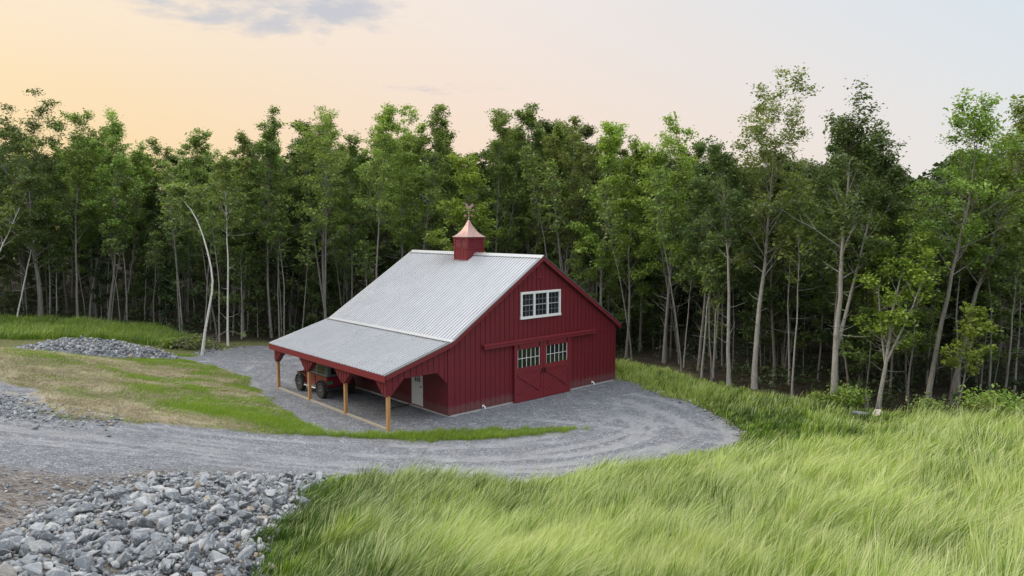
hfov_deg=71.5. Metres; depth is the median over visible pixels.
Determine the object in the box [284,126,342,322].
tree
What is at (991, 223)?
tree
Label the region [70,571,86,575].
stone
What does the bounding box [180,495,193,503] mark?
stone
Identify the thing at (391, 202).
tree
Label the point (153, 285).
sapling
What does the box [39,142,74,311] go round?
tree
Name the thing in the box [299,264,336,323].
sapling
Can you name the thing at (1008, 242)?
tree
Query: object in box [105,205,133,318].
tree
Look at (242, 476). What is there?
stone
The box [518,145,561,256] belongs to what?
tree
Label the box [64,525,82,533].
stone
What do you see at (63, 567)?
stone
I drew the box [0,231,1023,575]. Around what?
ground
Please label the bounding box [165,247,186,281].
sapling
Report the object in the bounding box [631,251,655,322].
sapling
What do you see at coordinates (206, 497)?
stone
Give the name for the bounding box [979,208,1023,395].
tree
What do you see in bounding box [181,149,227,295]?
tree
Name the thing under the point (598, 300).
sapling
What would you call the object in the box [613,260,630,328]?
sapling
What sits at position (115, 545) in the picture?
stone
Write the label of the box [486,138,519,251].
tree
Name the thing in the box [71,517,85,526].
stone
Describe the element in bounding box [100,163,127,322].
tree
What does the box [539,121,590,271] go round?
tree
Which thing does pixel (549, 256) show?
tree
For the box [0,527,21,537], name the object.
stone
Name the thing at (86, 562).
stone
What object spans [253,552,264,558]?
stone
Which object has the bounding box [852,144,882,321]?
tree
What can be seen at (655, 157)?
tree
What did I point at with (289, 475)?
stone
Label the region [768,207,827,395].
tree
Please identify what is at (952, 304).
tree
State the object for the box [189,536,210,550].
stone
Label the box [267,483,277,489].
stone
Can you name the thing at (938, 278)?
tree
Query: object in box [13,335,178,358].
rubble pile
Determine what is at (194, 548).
stone
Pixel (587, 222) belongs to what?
tree
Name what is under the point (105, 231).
tree
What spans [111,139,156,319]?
tree
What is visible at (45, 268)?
tree
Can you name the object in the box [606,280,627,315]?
sapling
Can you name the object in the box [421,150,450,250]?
tree
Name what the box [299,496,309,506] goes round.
stone
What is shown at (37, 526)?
stone
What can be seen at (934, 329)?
sapling
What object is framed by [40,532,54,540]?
stone
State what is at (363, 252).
tree
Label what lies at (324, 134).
tree
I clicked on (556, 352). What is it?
sliding door
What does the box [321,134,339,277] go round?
tree
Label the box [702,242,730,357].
tree
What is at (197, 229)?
tree
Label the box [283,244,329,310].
sapling
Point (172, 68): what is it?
sky
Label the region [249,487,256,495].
stone
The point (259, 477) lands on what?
stone
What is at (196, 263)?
sapling
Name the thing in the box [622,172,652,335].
tree
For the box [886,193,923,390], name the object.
tree
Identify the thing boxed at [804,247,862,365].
sapling
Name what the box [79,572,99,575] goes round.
stone
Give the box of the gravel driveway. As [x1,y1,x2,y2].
[0,343,743,530]
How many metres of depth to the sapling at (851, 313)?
44.00 m
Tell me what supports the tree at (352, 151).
on the ground at (644, 355)
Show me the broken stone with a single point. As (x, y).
(100, 527)
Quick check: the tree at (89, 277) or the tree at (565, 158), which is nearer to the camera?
the tree at (565, 158)
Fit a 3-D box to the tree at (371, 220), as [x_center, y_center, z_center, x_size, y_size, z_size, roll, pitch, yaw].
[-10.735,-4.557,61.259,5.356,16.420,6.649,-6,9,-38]
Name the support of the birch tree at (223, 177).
on the ground at (644, 355)
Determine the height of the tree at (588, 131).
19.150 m
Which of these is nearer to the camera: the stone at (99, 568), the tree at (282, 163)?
the stone at (99, 568)
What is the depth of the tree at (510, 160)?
52.54 m
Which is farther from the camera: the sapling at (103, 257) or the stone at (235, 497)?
the sapling at (103, 257)
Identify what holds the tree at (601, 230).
on the ground at (644, 355)
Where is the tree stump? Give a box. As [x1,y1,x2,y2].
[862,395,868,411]
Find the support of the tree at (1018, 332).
on the ground at (644, 355)
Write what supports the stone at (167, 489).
on the broken stone
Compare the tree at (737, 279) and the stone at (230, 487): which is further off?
the tree at (737, 279)
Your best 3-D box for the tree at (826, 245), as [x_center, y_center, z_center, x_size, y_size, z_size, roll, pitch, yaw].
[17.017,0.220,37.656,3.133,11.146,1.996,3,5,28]
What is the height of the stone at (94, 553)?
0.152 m
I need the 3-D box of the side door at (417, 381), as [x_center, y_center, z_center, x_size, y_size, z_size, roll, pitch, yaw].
[-4.529,4.615,33.987,0.110,1.968,0.776,-4,7,-42]
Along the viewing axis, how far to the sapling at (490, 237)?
62.22 m
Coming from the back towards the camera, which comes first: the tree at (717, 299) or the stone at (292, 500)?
the tree at (717, 299)
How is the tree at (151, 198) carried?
on the ground at (644, 355)
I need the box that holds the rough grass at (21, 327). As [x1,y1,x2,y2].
[0,312,197,345]
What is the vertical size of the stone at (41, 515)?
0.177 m
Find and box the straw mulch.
[0,347,320,434]
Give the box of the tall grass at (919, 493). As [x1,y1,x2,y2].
[240,358,1023,575]
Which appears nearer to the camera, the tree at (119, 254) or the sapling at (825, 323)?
the sapling at (825, 323)
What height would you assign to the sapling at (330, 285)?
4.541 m
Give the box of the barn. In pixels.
[269,203,621,430]
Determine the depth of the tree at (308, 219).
57.92 m
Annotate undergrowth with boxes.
[0,280,1023,412]
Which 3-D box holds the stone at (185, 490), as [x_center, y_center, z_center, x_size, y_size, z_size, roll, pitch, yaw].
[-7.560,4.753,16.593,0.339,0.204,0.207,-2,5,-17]
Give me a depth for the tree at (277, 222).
54.06 m
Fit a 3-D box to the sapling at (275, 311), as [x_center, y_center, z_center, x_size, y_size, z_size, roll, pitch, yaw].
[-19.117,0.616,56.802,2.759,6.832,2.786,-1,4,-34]
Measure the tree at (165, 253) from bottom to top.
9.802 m
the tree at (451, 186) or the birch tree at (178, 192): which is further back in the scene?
the tree at (451, 186)
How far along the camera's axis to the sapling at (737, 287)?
53.19 m
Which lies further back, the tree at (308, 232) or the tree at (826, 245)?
the tree at (308, 232)
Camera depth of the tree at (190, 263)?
61.81 m
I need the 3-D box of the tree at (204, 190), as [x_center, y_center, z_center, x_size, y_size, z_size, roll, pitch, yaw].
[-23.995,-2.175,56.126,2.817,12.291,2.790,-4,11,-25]
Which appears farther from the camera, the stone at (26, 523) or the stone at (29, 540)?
the stone at (26, 523)
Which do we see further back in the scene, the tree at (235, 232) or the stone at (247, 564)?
the tree at (235, 232)
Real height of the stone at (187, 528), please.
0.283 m
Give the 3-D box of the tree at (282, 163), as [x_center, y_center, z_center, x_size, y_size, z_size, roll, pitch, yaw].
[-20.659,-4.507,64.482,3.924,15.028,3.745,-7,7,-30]
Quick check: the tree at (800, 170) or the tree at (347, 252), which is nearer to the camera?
the tree at (800, 170)
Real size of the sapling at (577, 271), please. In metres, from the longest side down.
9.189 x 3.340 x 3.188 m
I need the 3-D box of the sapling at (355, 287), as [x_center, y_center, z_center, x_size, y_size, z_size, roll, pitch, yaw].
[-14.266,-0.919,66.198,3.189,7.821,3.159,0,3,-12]
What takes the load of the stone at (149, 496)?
on the ground at (644, 355)
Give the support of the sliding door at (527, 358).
in the barn
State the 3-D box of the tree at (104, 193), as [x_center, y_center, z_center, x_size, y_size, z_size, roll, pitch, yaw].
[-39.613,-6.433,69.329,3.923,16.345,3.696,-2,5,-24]
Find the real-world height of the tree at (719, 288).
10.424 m
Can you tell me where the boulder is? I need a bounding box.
[873,409,882,415]
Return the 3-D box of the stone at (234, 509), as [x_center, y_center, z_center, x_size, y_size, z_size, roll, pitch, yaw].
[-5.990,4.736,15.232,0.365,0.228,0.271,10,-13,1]
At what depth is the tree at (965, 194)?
35.01 m
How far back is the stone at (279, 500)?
17.14 m
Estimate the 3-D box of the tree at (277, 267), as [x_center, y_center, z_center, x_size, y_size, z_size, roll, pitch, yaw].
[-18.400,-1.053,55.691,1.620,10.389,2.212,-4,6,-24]
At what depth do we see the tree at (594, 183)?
53.39 m
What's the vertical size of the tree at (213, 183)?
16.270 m
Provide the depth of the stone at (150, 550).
11.01 m
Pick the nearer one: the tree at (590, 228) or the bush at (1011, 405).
the bush at (1011, 405)
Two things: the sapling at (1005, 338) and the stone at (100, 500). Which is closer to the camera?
the stone at (100, 500)
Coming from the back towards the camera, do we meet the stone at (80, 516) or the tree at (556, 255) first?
the tree at (556, 255)
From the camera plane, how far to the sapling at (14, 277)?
67.69 m
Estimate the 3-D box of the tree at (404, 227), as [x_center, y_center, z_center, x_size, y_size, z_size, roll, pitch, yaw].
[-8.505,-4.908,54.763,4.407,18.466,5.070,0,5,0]
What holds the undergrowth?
on the ground at (644, 355)
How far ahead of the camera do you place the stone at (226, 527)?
13.65 m
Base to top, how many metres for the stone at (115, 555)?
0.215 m
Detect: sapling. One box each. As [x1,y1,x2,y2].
[0,237,21,293]
[0,240,29,301]
[0,256,15,313]
[14,245,34,286]
[16,231,49,285]
[24,256,51,301]
[29,246,73,303]
[35,259,63,310]
[42,232,70,296]
[65,242,94,297]
[65,253,83,284]
[73,229,113,273]
[78,235,120,318]
[86,250,124,311]
[102,249,121,283]
[117,231,151,316]
[125,272,153,321]
[145,270,178,326]
[146,255,169,317]
[147,248,170,304]
[148,226,173,279]
[151,220,204,326]
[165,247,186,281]
[179,234,211,305]
[185,223,213,302]
[192,216,225,290]
[192,239,224,311]
[193,242,226,289]
[205,202,254,335]
[212,331,245,353]
[221,254,248,311]
[223,231,266,313]
[229,230,279,337]
[250,205,299,318]
[258,254,289,333]
[271,249,307,309]
[280,225,329,324]
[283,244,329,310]
[288,244,309,312]
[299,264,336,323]
[309,228,350,314]
[322,277,342,314]
[324,261,345,298]
[326,259,341,302]
[332,242,345,284]
[339,251,365,291]
[344,237,375,299]
[355,251,393,288]
[371,223,412,264]
[483,210,504,251]
[499,202,522,253]
[509,246,526,253]
[561,236,591,295]
[586,232,630,321]
[593,286,612,311]
[597,292,608,309]
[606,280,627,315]
[612,275,649,327]
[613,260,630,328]
[618,238,666,344]
[618,283,653,342]
[627,204,682,348]
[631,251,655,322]
[643,287,678,350]
[649,272,676,329]
[652,247,691,336]
[664,279,698,345]
[668,280,697,332]
[673,253,700,334]
[676,239,712,346]
[689,230,708,315]
[692,283,730,316]
[698,298,726,346]
[724,249,746,327]
[724,282,767,360]
[726,254,748,326]
[731,239,790,372]
[732,263,780,323]
[739,225,788,348]
[750,262,785,366]
[763,280,801,365]
[774,250,822,359]
[781,241,831,374]
[785,235,822,355]
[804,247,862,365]
[808,286,833,336]
[815,298,842,349]
[825,277,872,363]
[838,236,898,392]
[843,309,881,387]
[856,295,900,375]
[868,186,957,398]
[874,255,913,342]
[895,316,937,384]
[909,284,950,338]
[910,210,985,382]
[913,297,942,370]
[929,262,1009,351]
[936,301,1003,410]
[940,265,962,355]
[966,242,1023,393]
[982,259,1023,366]
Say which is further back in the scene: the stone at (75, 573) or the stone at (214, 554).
the stone at (214, 554)
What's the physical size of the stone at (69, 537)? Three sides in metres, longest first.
0.462 x 0.352 x 0.099 m
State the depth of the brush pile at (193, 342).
50.42 m
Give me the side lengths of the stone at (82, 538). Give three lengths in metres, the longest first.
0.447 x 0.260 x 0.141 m
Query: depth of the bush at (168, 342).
49.91 m
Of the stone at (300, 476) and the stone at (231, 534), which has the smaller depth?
the stone at (231, 534)
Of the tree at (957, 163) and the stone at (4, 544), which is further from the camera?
the tree at (957, 163)
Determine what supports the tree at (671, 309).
on the ground at (644, 355)
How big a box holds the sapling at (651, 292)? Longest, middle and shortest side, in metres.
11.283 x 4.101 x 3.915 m
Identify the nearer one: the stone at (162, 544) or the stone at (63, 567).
the stone at (63, 567)
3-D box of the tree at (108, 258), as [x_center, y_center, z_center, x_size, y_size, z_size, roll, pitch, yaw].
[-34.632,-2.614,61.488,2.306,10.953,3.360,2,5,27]
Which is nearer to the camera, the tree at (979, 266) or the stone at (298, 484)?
the stone at (298, 484)
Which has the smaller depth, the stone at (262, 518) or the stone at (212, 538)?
the stone at (212, 538)
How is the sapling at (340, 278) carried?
on the ground at (644, 355)
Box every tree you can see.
[0,86,86,316]
[0,129,15,278]
[0,136,35,311]
[0,142,15,305]
[0,149,38,287]
[0,177,35,251]
[0,188,24,313]
[7,214,28,314]
[8,201,52,316]
[16,155,34,303]
[18,139,51,291]
[29,165,63,316]
[30,108,105,317]
[33,207,55,314]
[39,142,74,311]
[42,241,70,317]
[53,180,87,317]
[58,177,74,302]
[64,117,134,318]
[64,146,91,302]
[65,135,111,294]
[66,150,110,313]
[70,158,105,317]
[83,105,156,320]
[86,138,114,293]
[93,171,110,308]
[99,194,126,316]
[99,211,124,322]
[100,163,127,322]
[104,216,126,292]
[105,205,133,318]
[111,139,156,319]
[113,167,143,304]
[118,156,159,298]
[128,136,185,316]
[131,178,177,323]
[132,246,150,314]
[136,199,158,323]
[137,235,159,319]
[141,230,166,327]
[152,127,216,321]
[152,215,180,316]
[153,158,193,332]
[155,195,192,329]
[160,182,213,354]
[163,168,197,313]
[164,154,193,307]
[176,221,197,317]
[178,186,218,335]
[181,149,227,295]
[183,208,200,285]
[184,153,217,298]
[190,183,218,329]
[192,175,228,294]
[194,149,218,278]
[195,182,224,339]
[196,197,227,341]
[202,155,250,346]
[208,223,233,299]
[210,129,269,336]
[211,158,253,312]
[226,242,252,338]
[229,156,261,316]
[229,210,244,333]
[230,104,298,337]
[233,202,256,330]
[246,140,270,306]
[251,209,275,322]
[253,146,297,314]
[259,156,302,315]
[259,166,288,330]
[264,138,294,277]
[264,156,326,312]
[265,192,291,337]
[265,210,291,335]
[267,209,282,336]
[274,136,317,331]
[282,152,333,323]
[283,105,351,318]
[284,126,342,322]
[287,229,316,331]
[288,118,329,314]
[295,222,326,327]
[316,122,342,207]
[317,218,350,311]
[318,187,336,316]
[320,157,362,299]
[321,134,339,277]
[327,130,377,298]
[329,143,357,293]
[333,156,361,302]
[334,203,359,305]
[334,249,354,301]
[337,203,363,297]
[342,149,376,282]
[347,128,409,246]
[348,141,400,263]
[349,237,380,286]
[352,101,405,278]
[372,104,426,258]
[376,147,405,256]
[389,121,436,255]
[397,104,455,249]
[420,217,436,250]
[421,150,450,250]
[423,151,505,252]
[424,136,456,244]
[425,129,462,250]
[425,214,444,250]
[432,156,468,249]
[443,172,468,250]
[445,214,462,248]
[456,153,479,230]
[457,142,509,252]
[459,110,525,252]
[462,108,531,253]
[470,189,489,240]
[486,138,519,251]
[504,169,525,252]
[507,101,562,253]
[511,206,529,253]
[512,144,581,266]
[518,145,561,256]
[518,201,531,253]
[520,127,554,260]
[520,177,544,250]
[523,117,563,260]
[525,169,551,254]
[535,140,594,267]
[537,115,606,274]
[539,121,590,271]
[539,128,589,261]
[539,158,572,269]
[552,236,572,275]
[565,248,593,287]
[566,120,636,313]
[569,258,591,289]
[572,158,614,294]
[575,216,600,284]
[576,184,610,292]
[577,155,604,295]
[577,179,603,292]
[578,123,597,284]
[580,203,614,295]
[589,138,632,314]
[593,176,632,360]
[597,159,661,342]
[602,136,629,223]
[606,134,652,356]
[617,158,669,350]
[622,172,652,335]
[631,111,703,362]
[633,166,672,319]
[641,165,698,371]
[650,218,685,359]
[650,252,683,351]
[651,214,679,363]
[656,204,696,356]
[660,157,678,200]
[670,140,744,371]
[672,171,704,341]
[674,140,709,326]
[674,246,700,367]
[687,230,730,380]
[690,186,732,356]
[691,135,758,386]
[691,241,726,378]
[692,224,723,368]
[698,203,732,367]
[699,257,732,377]
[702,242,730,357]
[714,169,741,366]
[719,189,749,348]
[719,226,744,370]
[721,157,743,303]
[729,65,823,388]
[730,149,807,380]
[737,177,756,318]
[743,75,928,404]
[745,193,780,344]
[755,160,815,367]
[758,184,824,384]
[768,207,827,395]
[769,220,804,360]
[772,158,810,351]
[775,247,808,375]
[784,191,821,372]
[802,179,830,379]
[807,202,825,338]
[811,153,897,387]
[811,187,868,388]
[812,138,872,371]
[819,267,848,383]
[824,204,857,336]
[828,142,876,351]
[843,212,952,408]
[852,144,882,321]
[860,204,900,381]
[866,202,921,396]
[869,192,911,383]
[873,164,913,347]
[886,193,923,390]
[897,87,1023,405]
[904,181,949,403]
[905,147,1000,369]
[912,218,955,385]
[933,190,989,399]
[939,239,971,386]
[940,161,1011,385]
[943,187,1014,322]
[945,94,1023,404]
[949,223,991,389]
[957,155,1003,393]
[969,237,999,388]
[978,224,1007,380]
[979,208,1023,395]
[980,233,1008,376]
[992,156,1023,347]
[994,190,1023,354]
[995,243,1023,394]
[997,157,1023,352]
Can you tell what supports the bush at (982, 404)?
on the ground at (644, 355)
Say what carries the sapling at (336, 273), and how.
on the ground at (644, 355)
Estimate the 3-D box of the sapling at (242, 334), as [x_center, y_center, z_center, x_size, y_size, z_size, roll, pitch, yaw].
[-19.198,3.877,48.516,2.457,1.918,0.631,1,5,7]
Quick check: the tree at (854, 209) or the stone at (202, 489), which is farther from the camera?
the tree at (854, 209)
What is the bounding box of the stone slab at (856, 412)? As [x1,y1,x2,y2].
[851,411,869,415]
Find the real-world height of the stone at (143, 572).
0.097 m
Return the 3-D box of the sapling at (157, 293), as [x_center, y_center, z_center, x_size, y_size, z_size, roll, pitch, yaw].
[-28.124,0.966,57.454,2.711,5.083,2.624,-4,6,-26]
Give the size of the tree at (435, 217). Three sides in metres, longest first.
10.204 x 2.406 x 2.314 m
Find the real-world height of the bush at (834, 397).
1.368 m
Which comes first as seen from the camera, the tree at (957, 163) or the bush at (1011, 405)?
the bush at (1011, 405)
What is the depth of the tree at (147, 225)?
58.61 m
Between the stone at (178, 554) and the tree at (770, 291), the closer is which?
the stone at (178, 554)
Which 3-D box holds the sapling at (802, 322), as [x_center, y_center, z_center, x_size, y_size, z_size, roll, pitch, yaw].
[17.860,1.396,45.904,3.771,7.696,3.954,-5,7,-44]
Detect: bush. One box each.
[158,337,180,348]
[806,385,845,408]
[831,380,880,410]
[904,392,951,416]
[944,383,1020,411]
[953,390,1013,417]
[970,389,1023,418]
[1007,391,1023,412]
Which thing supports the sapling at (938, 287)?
on the ground at (644, 355)
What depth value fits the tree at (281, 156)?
77.89 m
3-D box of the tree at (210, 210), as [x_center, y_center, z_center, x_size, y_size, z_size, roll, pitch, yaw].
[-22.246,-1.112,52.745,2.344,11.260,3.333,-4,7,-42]
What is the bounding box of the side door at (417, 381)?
[413,376,421,405]
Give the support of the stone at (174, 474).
on the ground at (644, 355)
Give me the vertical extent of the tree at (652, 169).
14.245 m
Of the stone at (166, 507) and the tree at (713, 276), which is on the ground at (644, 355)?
the tree at (713, 276)
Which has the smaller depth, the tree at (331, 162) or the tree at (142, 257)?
the tree at (142, 257)
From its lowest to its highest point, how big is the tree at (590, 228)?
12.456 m
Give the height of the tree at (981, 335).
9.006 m
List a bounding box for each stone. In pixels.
[0,346,756,523]
[0,471,328,575]
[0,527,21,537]
[0,535,25,547]
[0,540,10,555]
[0,549,14,557]
[0,562,17,575]
[15,537,35,552]
[18,521,33,527]
[18,544,31,557]
[19,555,47,565]
[22,562,41,575]
[26,523,44,531]
[28,530,41,539]
[29,539,53,553]
[37,512,46,519]
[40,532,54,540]
[43,509,73,523]
[44,522,60,530]
[44,561,52,569]
[46,567,70,575]
[50,531,75,545]
[50,542,67,557]
[55,563,70,571]
[57,549,80,563]
[59,505,68,510]
[63,500,84,506]
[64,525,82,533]
[67,508,76,516]
[67,543,83,549]
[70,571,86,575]
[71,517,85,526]
[73,515,87,522]
[74,529,90,544]
[74,554,94,572]
[76,503,94,514]
[79,550,101,556]
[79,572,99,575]
[82,524,95,530]
[82,528,98,539]
[93,516,114,522]
[93,533,110,549]
[94,491,104,498]
[94,563,103,575]
[97,498,106,502]
[99,532,114,536]
[101,502,113,508]
[102,504,110,510]
[102,541,124,556]
[105,489,126,496]
[106,510,117,516]
[107,518,127,529]
[110,486,129,498]
[111,553,119,559]
[112,535,121,541]
[116,550,131,567]
[119,570,127,574]
[121,495,131,505]
[121,511,138,519]
[123,506,141,511]
[123,547,142,555]
[127,519,136,527]
[127,570,152,575]
[129,491,137,498]
[130,515,144,519]
[130,531,149,546]
[133,528,150,532]
[134,496,153,511]
[135,482,149,491]
[137,517,151,527]
[140,493,154,498]
[141,543,157,563]
[145,512,154,518]
[145,560,154,569]
[146,477,154,485]
[147,470,156,479]
[149,485,164,491]
[150,499,161,505]
[151,510,167,525]
[151,532,171,542]
[153,536,173,555]
[156,515,172,530]
[160,558,172,574]
[161,501,175,514]
[163,492,180,502]
[165,487,177,492]
[168,472,179,477]
[169,476,182,483]
[170,553,182,557]
[172,513,190,525]
[176,537,189,546]
[180,486,195,494]
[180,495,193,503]
[180,506,191,517]
[180,523,196,536]
[180,560,190,571]
[183,552,197,565]
[186,470,195,477]
[187,521,202,533]
[187,565,202,572]
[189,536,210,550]
[190,544,200,558]
[191,502,207,508]
[192,571,206,575]
[194,481,200,489]
[195,487,205,491]
[195,531,214,541]
[199,476,207,486]
[204,495,211,504]
[204,514,220,525]
[204,532,215,545]
[204,561,213,572]
[208,550,229,560]
[209,503,224,513]
[210,495,219,501]
[214,476,224,482]
[214,514,229,518]
[214,557,230,565]
[216,473,225,478]
[216,539,229,551]
[218,522,231,532]
[219,481,230,487]
[223,565,241,575]
[225,475,234,483]
[225,484,234,494]
[225,505,239,513]
[226,501,233,507]
[226,528,236,539]
[227,493,240,502]
[228,515,238,528]
[234,510,253,518]
[236,488,249,494]
[236,545,253,559]
[238,473,245,480]
[239,502,248,506]
[241,494,249,501]
[241,529,250,541]
[242,558,252,571]
[248,480,257,487]
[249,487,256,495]
[250,474,262,480]
[251,500,261,507]
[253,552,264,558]
[255,557,264,566]
[256,516,268,521]
[258,494,267,502]
[261,505,270,512]
[263,498,271,505]
[265,489,276,495]
[266,475,277,479]
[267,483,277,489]
[271,499,275,509]
[274,494,284,504]
[278,482,288,489]
[283,473,293,478]
[289,495,296,502]
[295,481,302,489]
[296,474,304,482]
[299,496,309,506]
[316,471,323,479]
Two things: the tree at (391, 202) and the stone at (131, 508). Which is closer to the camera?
the stone at (131, 508)
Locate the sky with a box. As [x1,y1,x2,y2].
[0,0,1023,228]
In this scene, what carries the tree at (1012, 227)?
on the ground at (644, 355)
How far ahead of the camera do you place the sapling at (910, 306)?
43.28 m
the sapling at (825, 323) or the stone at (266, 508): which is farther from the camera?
the sapling at (825, 323)
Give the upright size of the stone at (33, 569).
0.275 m
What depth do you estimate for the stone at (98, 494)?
15.35 m
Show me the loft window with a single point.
(544, 303)
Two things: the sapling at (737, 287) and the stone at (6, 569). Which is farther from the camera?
the sapling at (737, 287)
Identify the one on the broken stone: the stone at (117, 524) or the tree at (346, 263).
the stone at (117, 524)
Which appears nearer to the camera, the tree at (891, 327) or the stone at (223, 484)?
the stone at (223, 484)
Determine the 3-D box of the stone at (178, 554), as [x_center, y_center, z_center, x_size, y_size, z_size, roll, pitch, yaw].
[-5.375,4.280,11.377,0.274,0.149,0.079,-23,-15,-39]
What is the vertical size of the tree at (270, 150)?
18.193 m
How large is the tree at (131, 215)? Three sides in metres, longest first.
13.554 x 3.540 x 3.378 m
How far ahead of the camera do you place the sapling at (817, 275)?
41.05 m
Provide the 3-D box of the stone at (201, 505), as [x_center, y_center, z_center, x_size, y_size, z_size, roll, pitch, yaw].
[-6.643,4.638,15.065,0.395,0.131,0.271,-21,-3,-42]
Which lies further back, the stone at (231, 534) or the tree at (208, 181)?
the tree at (208, 181)
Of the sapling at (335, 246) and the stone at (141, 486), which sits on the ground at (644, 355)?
the sapling at (335, 246)
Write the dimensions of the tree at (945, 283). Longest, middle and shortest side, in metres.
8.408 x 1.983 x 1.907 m
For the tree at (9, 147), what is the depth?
81.92 m
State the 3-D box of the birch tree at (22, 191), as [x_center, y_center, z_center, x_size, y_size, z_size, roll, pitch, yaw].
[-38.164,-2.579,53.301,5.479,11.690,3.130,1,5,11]
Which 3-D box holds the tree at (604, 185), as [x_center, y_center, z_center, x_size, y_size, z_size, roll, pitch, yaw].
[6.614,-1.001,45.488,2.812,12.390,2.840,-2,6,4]
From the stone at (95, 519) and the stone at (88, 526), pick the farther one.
the stone at (95, 519)
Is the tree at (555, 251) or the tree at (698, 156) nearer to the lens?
the tree at (555, 251)
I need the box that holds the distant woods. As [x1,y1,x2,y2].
[16,144,1023,335]
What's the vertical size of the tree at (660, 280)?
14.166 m
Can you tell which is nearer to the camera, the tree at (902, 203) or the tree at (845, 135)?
the tree at (845, 135)
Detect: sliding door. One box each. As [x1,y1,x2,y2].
[513,341,542,402]
[543,337,570,396]
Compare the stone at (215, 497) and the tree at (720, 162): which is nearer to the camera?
the stone at (215, 497)
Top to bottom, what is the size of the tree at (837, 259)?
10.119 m
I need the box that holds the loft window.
[520,289,560,319]
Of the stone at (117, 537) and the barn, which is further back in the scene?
the barn
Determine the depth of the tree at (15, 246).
57.52 m
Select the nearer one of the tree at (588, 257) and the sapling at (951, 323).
the sapling at (951, 323)
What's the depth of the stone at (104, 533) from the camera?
11.96 m
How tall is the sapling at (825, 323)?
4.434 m
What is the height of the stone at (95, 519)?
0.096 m
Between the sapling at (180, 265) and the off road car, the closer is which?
the off road car
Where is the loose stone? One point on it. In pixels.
(32, 412)
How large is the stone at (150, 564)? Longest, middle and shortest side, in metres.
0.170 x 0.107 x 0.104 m
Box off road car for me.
[295,363,355,398]
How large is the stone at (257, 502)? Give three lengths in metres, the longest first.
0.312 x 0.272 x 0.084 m
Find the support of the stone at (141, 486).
on the broken stone
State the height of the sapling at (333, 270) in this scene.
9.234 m
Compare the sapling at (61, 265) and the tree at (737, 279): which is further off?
the sapling at (61, 265)
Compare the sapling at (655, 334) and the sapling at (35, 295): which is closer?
the sapling at (655, 334)
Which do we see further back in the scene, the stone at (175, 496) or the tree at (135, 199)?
the tree at (135, 199)
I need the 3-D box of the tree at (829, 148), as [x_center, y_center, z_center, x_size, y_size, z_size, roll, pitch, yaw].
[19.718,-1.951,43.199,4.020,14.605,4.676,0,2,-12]
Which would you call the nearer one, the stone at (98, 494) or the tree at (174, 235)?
the stone at (98, 494)
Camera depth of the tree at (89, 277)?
65.20 m
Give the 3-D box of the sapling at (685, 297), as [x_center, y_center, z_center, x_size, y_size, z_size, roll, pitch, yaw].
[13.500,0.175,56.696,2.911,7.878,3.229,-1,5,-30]
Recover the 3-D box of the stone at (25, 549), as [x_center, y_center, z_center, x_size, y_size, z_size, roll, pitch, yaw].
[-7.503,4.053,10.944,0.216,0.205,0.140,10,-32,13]
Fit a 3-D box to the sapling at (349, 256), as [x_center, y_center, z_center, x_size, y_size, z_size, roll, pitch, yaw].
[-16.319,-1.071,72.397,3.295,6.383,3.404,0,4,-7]
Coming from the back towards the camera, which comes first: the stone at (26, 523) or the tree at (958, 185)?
the tree at (958, 185)
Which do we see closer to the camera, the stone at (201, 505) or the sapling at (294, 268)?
the stone at (201, 505)
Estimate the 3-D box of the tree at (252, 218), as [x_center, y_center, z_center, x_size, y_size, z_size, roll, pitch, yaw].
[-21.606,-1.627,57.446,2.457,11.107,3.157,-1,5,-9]
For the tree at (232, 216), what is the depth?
65.59 m
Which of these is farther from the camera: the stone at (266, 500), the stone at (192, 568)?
the stone at (266, 500)
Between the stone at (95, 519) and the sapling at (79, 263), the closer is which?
the stone at (95, 519)
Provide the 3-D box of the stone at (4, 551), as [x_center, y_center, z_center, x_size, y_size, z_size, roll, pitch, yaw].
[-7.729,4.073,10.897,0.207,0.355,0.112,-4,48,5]
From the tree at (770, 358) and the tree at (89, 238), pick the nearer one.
the tree at (770, 358)
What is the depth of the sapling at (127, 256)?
60.96 m
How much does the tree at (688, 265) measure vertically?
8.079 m
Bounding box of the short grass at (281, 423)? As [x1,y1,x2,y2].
[0,347,589,442]
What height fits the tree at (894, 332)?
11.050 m
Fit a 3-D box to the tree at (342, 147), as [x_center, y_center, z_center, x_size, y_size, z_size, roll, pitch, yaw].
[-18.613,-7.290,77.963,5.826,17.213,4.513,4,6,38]
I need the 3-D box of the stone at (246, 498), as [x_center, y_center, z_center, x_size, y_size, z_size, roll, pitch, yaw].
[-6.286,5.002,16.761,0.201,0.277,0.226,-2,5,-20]
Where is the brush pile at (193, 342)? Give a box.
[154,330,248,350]
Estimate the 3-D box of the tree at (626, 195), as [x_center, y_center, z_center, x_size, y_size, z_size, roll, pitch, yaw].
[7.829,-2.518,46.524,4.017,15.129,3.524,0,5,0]
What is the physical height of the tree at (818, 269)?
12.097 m
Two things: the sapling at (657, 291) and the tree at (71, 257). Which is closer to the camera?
the sapling at (657, 291)
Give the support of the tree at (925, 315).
on the ground at (644, 355)
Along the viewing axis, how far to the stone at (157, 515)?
13.45 m
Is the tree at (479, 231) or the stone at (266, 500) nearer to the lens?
the stone at (266, 500)
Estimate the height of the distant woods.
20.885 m
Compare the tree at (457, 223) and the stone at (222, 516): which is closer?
the stone at (222, 516)
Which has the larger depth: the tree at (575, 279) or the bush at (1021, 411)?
the tree at (575, 279)
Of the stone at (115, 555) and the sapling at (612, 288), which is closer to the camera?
the stone at (115, 555)
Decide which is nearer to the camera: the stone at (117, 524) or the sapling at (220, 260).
the stone at (117, 524)
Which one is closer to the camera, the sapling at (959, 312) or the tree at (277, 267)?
the sapling at (959, 312)
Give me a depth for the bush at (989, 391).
31.32 m

